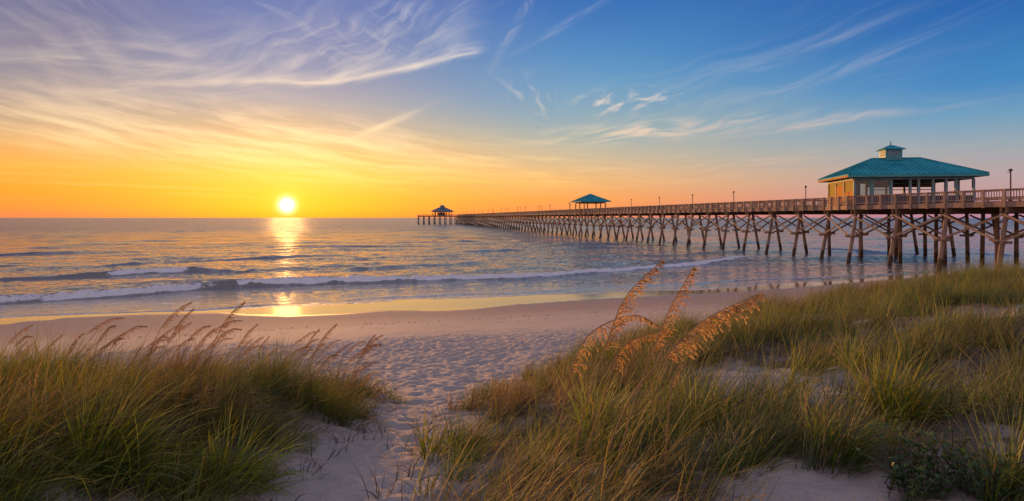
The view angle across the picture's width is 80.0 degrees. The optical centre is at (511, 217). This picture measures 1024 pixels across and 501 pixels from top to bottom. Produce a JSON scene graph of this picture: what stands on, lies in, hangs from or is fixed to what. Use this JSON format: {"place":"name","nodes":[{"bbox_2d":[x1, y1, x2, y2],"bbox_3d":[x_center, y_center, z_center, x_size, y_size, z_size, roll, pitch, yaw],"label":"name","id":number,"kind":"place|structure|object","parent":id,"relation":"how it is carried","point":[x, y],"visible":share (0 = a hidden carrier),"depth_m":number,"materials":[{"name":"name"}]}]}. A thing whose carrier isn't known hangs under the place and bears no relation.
{"place":"outdoors","nodes":[
{"label":"outdoors","id":0,"kind":"place"},
{"bbox_2d":[0,267,1023,500],"bbox_3d":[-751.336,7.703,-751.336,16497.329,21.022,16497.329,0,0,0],"label":"beach","id":1,"kind":"structure","parent":0,"point":[434,360],"depth_m":9.80,"materials":[{"name":"beige sand"}]},
{"bbox_2d":[1,325,32,355],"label":"sea oat","id":2,"kind":"object","parent":1,"relation":"on","point":[11,341],"visible":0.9,"depth_m":7.08,"materials":[{"name":"brown plant"}]},
{"bbox_2d":[9,336,31,361],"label":"sea oat","id":3,"kind":"object","parent":1,"relation":"on","point":[18,342],"visible":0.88,"depth_m":7.00,"materials":[{"name":"brown plant"}]},
{"bbox_2d":[63,333,83,367],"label":"sea oat","id":4,"kind":"object","parent":1,"relation":"on","point":[79,336],"visible":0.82,"depth_m":6.37,"materials":[{"name":"brown plant"}]},
{"bbox_2d":[74,318,124,360],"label":"sea oat","id":5,"kind":"object","parent":1,"relation":"on","point":[99,328],"visible":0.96,"depth_m":7.09,"materials":[{"name":"brown plant"}]},
{"bbox_2d":[91,325,116,374],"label":"sea oat","id":6,"kind":"object","parent":1,"relation":"on","point":[107,329],"visible":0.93,"depth_m":6.35,"materials":[{"name":"brown plant"}]},
{"bbox_2d":[107,337,123,367],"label":"sea oat","id":7,"kind":"object","parent":1,"relation":"on","point":[116,343],"visible":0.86,"depth_m":6.81,"materials":[{"name":"brown plant"}]},
{"bbox_2d":[2,352,241,500],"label":"grass clump","id":8,"kind":"object","parent":1,"relation":"on","point":[116,449],"visible":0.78,"depth_m":3.83,"materials":[{"name":"green plant"}]},
{"bbox_2d":[106,326,146,363],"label":"sea oat","id":9,"kind":"object","parent":1,"relation":"on","point":[123,334],"visible":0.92,"depth_m":6.62,"materials":[{"name":"brown plant"}]},
{"bbox_2d":[141,336,169,360],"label":"sea oat","id":10,"kind":"object","parent":1,"relation":"on","point":[160,338],"visible":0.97,"depth_m":6.59,"materials":[{"name":"brown plant"}]},
{"bbox_2d":[144,324,181,368],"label":"sea oat","id":11,"kind":"object","parent":1,"relation":"on","point":[168,331],"visible":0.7,"depth_m":7.98,"materials":[{"name":"brown plant"}]},
{"bbox_2d":[145,301,192,370],"bbox_3d":[-3.857,1.438,6.832,0.573,0.998,0.042,0,0,-3],"label":"sea oat","id":12,"kind":"object","parent":1,"relation":"on","point":[177,310],"visible":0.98,"depth_m":6.83,"materials":[{"name":"brown plant"}]},
{"bbox_2d":[153,322,191,378],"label":"sea oat","id":13,"kind":"object","parent":1,"relation":"on","point":[183,328],"visible":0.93,"depth_m":6.97,"materials":[{"name":"brown plant"}]},
{"bbox_2d":[157,308,194,377],"bbox_3d":[-3.995,1.533,7.246,0.434,0.880,0.035,0,0,-41],"label":"sea oat","id":14,"kind":"object","parent":1,"relation":"on","point":[179,327],"visible":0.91,"depth_m":7.29,"materials":[{"name":"brown plant"}]},
{"bbox_2d":[171,338,193,362],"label":"sea oat","id":15,"kind":"object","parent":1,"relation":"on","point":[184,344],"visible":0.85,"depth_m":6.80,"materials":[{"name":"brown plant"}]},
{"bbox_2d":[180,325,210,360],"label":"sea oat","id":16,"kind":"object","parent":1,"relation":"on","point":[208,326],"visible":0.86,"depth_m":7.12,"materials":[{"name":"brown plant"}]},
{"bbox_2d":[185,328,214,374],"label":"sea oat","id":17,"kind":"object","parent":1,"relation":"on","point":[212,330],"visible":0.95,"depth_m":6.67,"materials":[{"name":"brown plant"}]},
{"bbox_2d":[0,306,406,500],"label":"dune grass","id":18,"kind":"structure","parent":1,"relation":"on","point":[31,381],"depth_m":4.89,"materials":[{"name":"green plant"}]},
{"bbox_2d":[199,330,229,365],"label":"sea oat","id":19,"kind":"object","parent":1,"relation":"on","point":[215,341],"visible":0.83,"depth_m":6.77,"materials":[{"name":"brown plant"}]},
{"bbox_2d":[192,320,241,371],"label":"sea oat","id":20,"kind":"object","parent":1,"relation":"on","point":[216,329],"visible":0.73,"depth_m":7.00,"materials":[{"name":"brown plant"}]},
{"bbox_2d":[205,338,232,351],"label":"sea oat","id":21,"kind":"object","parent":1,"relation":"on","point":[220,341],"visible":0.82,"depth_m":6.98,"materials":[{"name":"brown plant"}]},
{"bbox_2d":[201,301,245,382],"bbox_3d":[-3.097,1.401,6.530,0.499,1.013,0.040,0,0,-3],"label":"sea oat","id":22,"kind":"object","parent":1,"relation":"on","point":[232,312],"visible":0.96,"depth_m":6.53,"materials":[{"name":"brown plant"}]},
{"bbox_2d":[208,328,241,365],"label":"sea oat","id":23,"kind":"object","parent":1,"relation":"on","point":[226,335],"visible":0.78,"depth_m":7.11,"materials":[{"name":"brown plant"}]},
{"bbox_2d":[235,338,253,358],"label":"sea oat","id":24,"kind":"object","parent":1,"relation":"on","point":[243,347],"visible":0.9,"depth_m":6.92,"materials":[{"name":"brown plant"}]},
{"bbox_2d":[231,324,258,361],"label":"sea oat","id":25,"kind":"object","parent":1,"relation":"on","point":[246,335],"visible":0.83,"depth_m":7.86,"materials":[{"name":"brown plant"}]},
{"bbox_2d":[169,400,329,500],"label":"grass clump","id":26,"kind":"object","parent":1,"relation":"on","point":[260,476],"visible":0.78,"depth_m":4.37,"materials":[{"name":"green plant"}]},
{"bbox_2d":[286,347,310,358],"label":"sea oat","id":27,"kind":"object","parent":1,"relation":"on","point":[298,350],"visible":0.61,"depth_m":8.07,"materials":[{"name":"brown plant"}]},
{"bbox_2d":[286,331,317,360],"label":"sea oat","id":28,"kind":"object","parent":1,"relation":"on","point":[299,340],"visible":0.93,"depth_m":7.21,"materials":[{"name":"brown plant"}]},
{"bbox_2d":[301,324,337,394],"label":"sea oat","id":29,"kind":"object","parent":1,"relation":"on","point":[334,326],"visible":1,"depth_m":6.56,"materials":[{"name":"brown plant"}]},
{"bbox_2d":[311,354,337,403],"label":"sea oat","id":30,"kind":"object","parent":1,"relation":"on","point":[323,365],"visible":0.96,"depth_m":6.39,"materials":[{"name":"brown plant"}]},
{"bbox_2d":[314,340,340,367],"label":"sea oat","id":31,"kind":"object","parent":1,"relation":"on","point":[328,348],"visible":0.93,"depth_m":7.90,"materials":[{"name":"brown plant"}]},
{"bbox_2d":[323,344,348,380],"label":"sea oat","id":32,"kind":"object","parent":1,"relation":"on","point":[338,353],"visible":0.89,"depth_m":7.07,"materials":[{"name":"brown plant"}]},
{"bbox_2d":[337,341,365,375],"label":"sea oat","id":33,"kind":"object","parent":1,"relation":"on","point":[351,348],"visible":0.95,"depth_m":8.23,"materials":[{"name":"brown plant"}]},
{"bbox_2d":[341,361,368,405],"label":"sea oat","id":34,"kind":"object","parent":1,"relation":"on","point":[355,372],"visible":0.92,"depth_m":6.63,"materials":[{"name":"brown plant"}]},
{"bbox_2d":[335,344,377,400],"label":"sea oat","id":35,"kind":"object","parent":1,"relation":"on","point":[362,350],"visible":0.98,"depth_m":6.44,"materials":[{"name":"brown plant"}]},
{"bbox_2d":[353,371,374,401],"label":"sea oat","id":36,"kind":"object","parent":1,"relation":"on","point":[365,380],"visible":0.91,"depth_m":6.64,"materials":[{"name":"brown plant"}]},
{"bbox_2d":[354,335,374,384],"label":"sea oat","id":37,"kind":"object","parent":1,"relation":"on","point":[366,349],"visible":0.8,"depth_m":7.77,"materials":[{"name":"brown plant"}]},
{"bbox_2d":[349,362,380,394],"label":"sea oat","id":38,"kind":"object","parent":1,"relation":"on","point":[366,367],"visible":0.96,"depth_m":7.21,"materials":[{"name":"brown plant"}]},
{"bbox_2d":[348,344,382,392],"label":"sea oat","id":39,"kind":"object","parent":1,"relation":"on","point":[365,354],"visible":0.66,"depth_m":6.98,"materials":[{"name":"brown plant"}]},
{"bbox_2d":[350,335,382,389],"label":"sea oat","id":40,"kind":"object","parent":1,"relation":"on","point":[371,342],"visible":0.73,"depth_m":8.02,"materials":[{"name":"brown plant"}]},
{"bbox_2d":[379,396,495,465],"bbox_3d":[-0.620,1.861,5.314,1.129,0.610,1.064,0,0,0],"label":"grass clump","id":41,"kind":"object","parent":1,"relation":"on","point":[434,450],"visible":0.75,"depth_m":5.39,"materials":[{"name":"green plant"}]},
{"bbox_2d":[375,356,555,445],"bbox_3d":[-0.845,2.258,8.258,2.556,0.840,5.239,0,0,12],"label":"grass tuft","id":42,"kind":"object","parent":1,"relation":"on","point":[390,396],"visible":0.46,"depth_m":8.11,"materials":[{"name":"green plant"}]},
{"bbox_2d":[228,354,863,500],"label":"dead roots","id":43,"kind":"object","parent":1,"relation":"on","point":[451,398],"visible":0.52,"depth_m":5.63,"materials":[{"name":"plant"}]},
{"bbox_2d":[551,315,660,488],"bbox_3d":[0.656,1.287,4.216,0.780,1.219,0.057,0,0,-6],"label":"sea oat","id":44,"kind":"object","parent":1,"relation":"on","point":[651,323],"visible":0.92,"depth_m":4.21,"materials":[{"name":"brown plant"}]},
{"bbox_2d":[541,362,674,437],"bbox_3d":[0.852,1.631,5.313,1.351,0.759,1.269,0,0,0],"label":"grass clump","id":45,"kind":"object","parent":1,"relation":"on","point":[591,408],"visible":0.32,"depth_m":5.42,"materials":[{"name":"green plant"}]},
{"bbox_2d":[564,260,664,493],"bbox_3d":[0.693,1.087,4.102,0.757,1.590,0.085,0,0,-20],"label":"sea oat","id":46,"kind":"object","parent":1,"relation":"on","point":[634,288],"visible":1,"depth_m":4.13,"materials":[{"name":"brown plant"}]},
{"bbox_2d":[578,330,672,467],"bbox_3d":[0.831,1.352,4.507,0.712,1.047,0.062,0,0,0],"label":"sea oat","id":47,"kind":"object","parent":1,"relation":"on","point":[669,332],"visible":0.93,"depth_m":4.50,"materials":[{"name":"brown plant"}]},
{"bbox_2d":[610,267,697,484],"bbox_3d":[0.977,1.088,4.200,0.697,1.486,0.072,0,0,-17],"label":"sea oat","id":48,"kind":"object","parent":1,"relation":"on","point":[666,328],"visible":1,"depth_m":4.23,"materials":[{"name":"brown plant"}]},
{"bbox_2d":[663,361,685,485],"bbox_3d":[1.036,1.350,3.897,0.155,0.869,0.035,0,0,0],"label":"sea oat","id":49,"kind":"object","parent":1,"relation":"on","point":[674,377],"visible":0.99,"depth_m":3.90,"materials":[{"name":"brown plant"}]},
{"bbox_2d":[591,293,764,500],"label":"sea oat","id":50,"kind":"object","parent":1,"relation":"on","point":[735,308],"visible":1,"depth_m":3.70,"materials":[{"name":"brown plant"}]},
{"bbox_2d":[652,411,725,446],"bbox_3d":[1.432,1.707,4.897,0.679,0.296,0.595,0,0,41],"label":"grass clump","id":51,"kind":"object","parent":1,"relation":"on","point":[692,429],"visible":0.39,"depth_m":4.89,"materials":[{"name":"green plant"}]},
{"bbox_2d":[399,252,1023,500],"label":"dune grass","id":52,"kind":"structure","parent":1,"relation":"on","point":[926,297],"depth_m":5.37,"materials":[{"name":"green plant"}]},
{"bbox_2d":[417,188,1023,271],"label":"pier","id":53,"kind":"structure","parent":1,"relation":"on","point":[997,209],"depth_m":77.07,"materials":[{"name":"brown wood"}]},
{"bbox_2d":[430,205,453,215],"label":"end pavilion","id":54,"kind":"structure","parent":53,"relation":"on","point":[442,208],"depth_m":480.93,"materials":[{"name":"grey metal"}]},
{"bbox_2d":[570,194,610,214],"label":"gazebo","id":55,"kind":"object","parent":53,"relation":"on","point":[590,199],"visible":0.97,"depth_m":165.53,"materials":[{"name":"teal metal"}]},
{"bbox_2d":[818,141,989,205],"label":"pavilion","id":56,"kind":"structure","parent":53,"relation":"on","point":[890,167],"depth_m":70.58,"materials":[{"name":"teal metal"}]},
{"bbox_2d":[856,180,870,195],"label":"window","id":57,"kind":"structure","parent":56,"relation":"in","point":[856,180],"depth_m":70.30,"materials":[{"name":"grey paint"}]},
{"bbox_2d":[873,180,889,195],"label":"window","id":58,"kind":"structure","parent":56,"relation":"in","point":[873,180],"depth_m":70.07,"materials":[{"name":"grey paint"}]},
{"bbox_2d":[1008,169,1012,200],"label":"lamp post","id":59,"kind":"object","parent":53,"relation":"on","point":[1010,170],"visible":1,"depth_m":51.05,"materials":[{"name":"grey metal"}]},
{"bbox_2d":[702,414,811,481],"bbox_3d":[1.664,1.628,4.224,0.757,0.482,0.731,0,0,39],"label":"grass clump","id":60,"kind":"object","parent":1,"relation":"on","point":[730,463],"visible":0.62,"depth_m":4.24,"materials":[{"name":"green plant"}]},
{"bbox_2d":[766,329,852,375],"bbox_3d":[3.461,1.560,6.974,1.051,0.693,1.108,0,0,0],"label":"grass clump","id":61,"kind":"object","parent":1,"relation":"on","point":[821,361],"visible":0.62,"depth_m":6.92,"materials":[{"name":"green plant"}]},
{"bbox_2d":[787,380,916,464],"bbox_3d":[2.361,1.466,4.276,0.939,0.658,0.959,0,0,32],"label":"grass clump","id":62,"kind":"object","parent":1,"relation":"on","point":[824,430],"visible":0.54,"depth_m":4.22,"materials":[{"name":"green plant"}]},
{"bbox_2d":[820,330,1012,429],"bbox_3d":[3.229,1.395,5.034,1.500,0.950,1.535,0,0,0],"label":"grass clump","id":63,"kind":"object","parent":1,"relation":"on","point":[882,386],"visible":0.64,"depth_m":4.92,"materials":[{"name":"green plant"}]},
{"bbox_2d":[856,414,1023,500],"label":"beach shrub","id":64,"kind":"object","parent":1,"relation":"on","point":[923,471],"visible":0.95,"depth_m":3.52,"materials":[{"name":"green plant"}]},
{"bbox_2d":[0,218,1023,317],"bbox_3d":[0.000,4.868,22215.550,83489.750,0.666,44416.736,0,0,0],"label":"sea","id":65,"kind":"structure","parent":0,"point":[61,266],"depth_m":71.72,"materials":[{"name":"liquid"}]},
{"bbox_2d":[0,0,1023,217],"label":"sky","id":66,"kind":"structure","parent":0,"point":[109,108],"materials":[{"name":"blue"}]}
]}

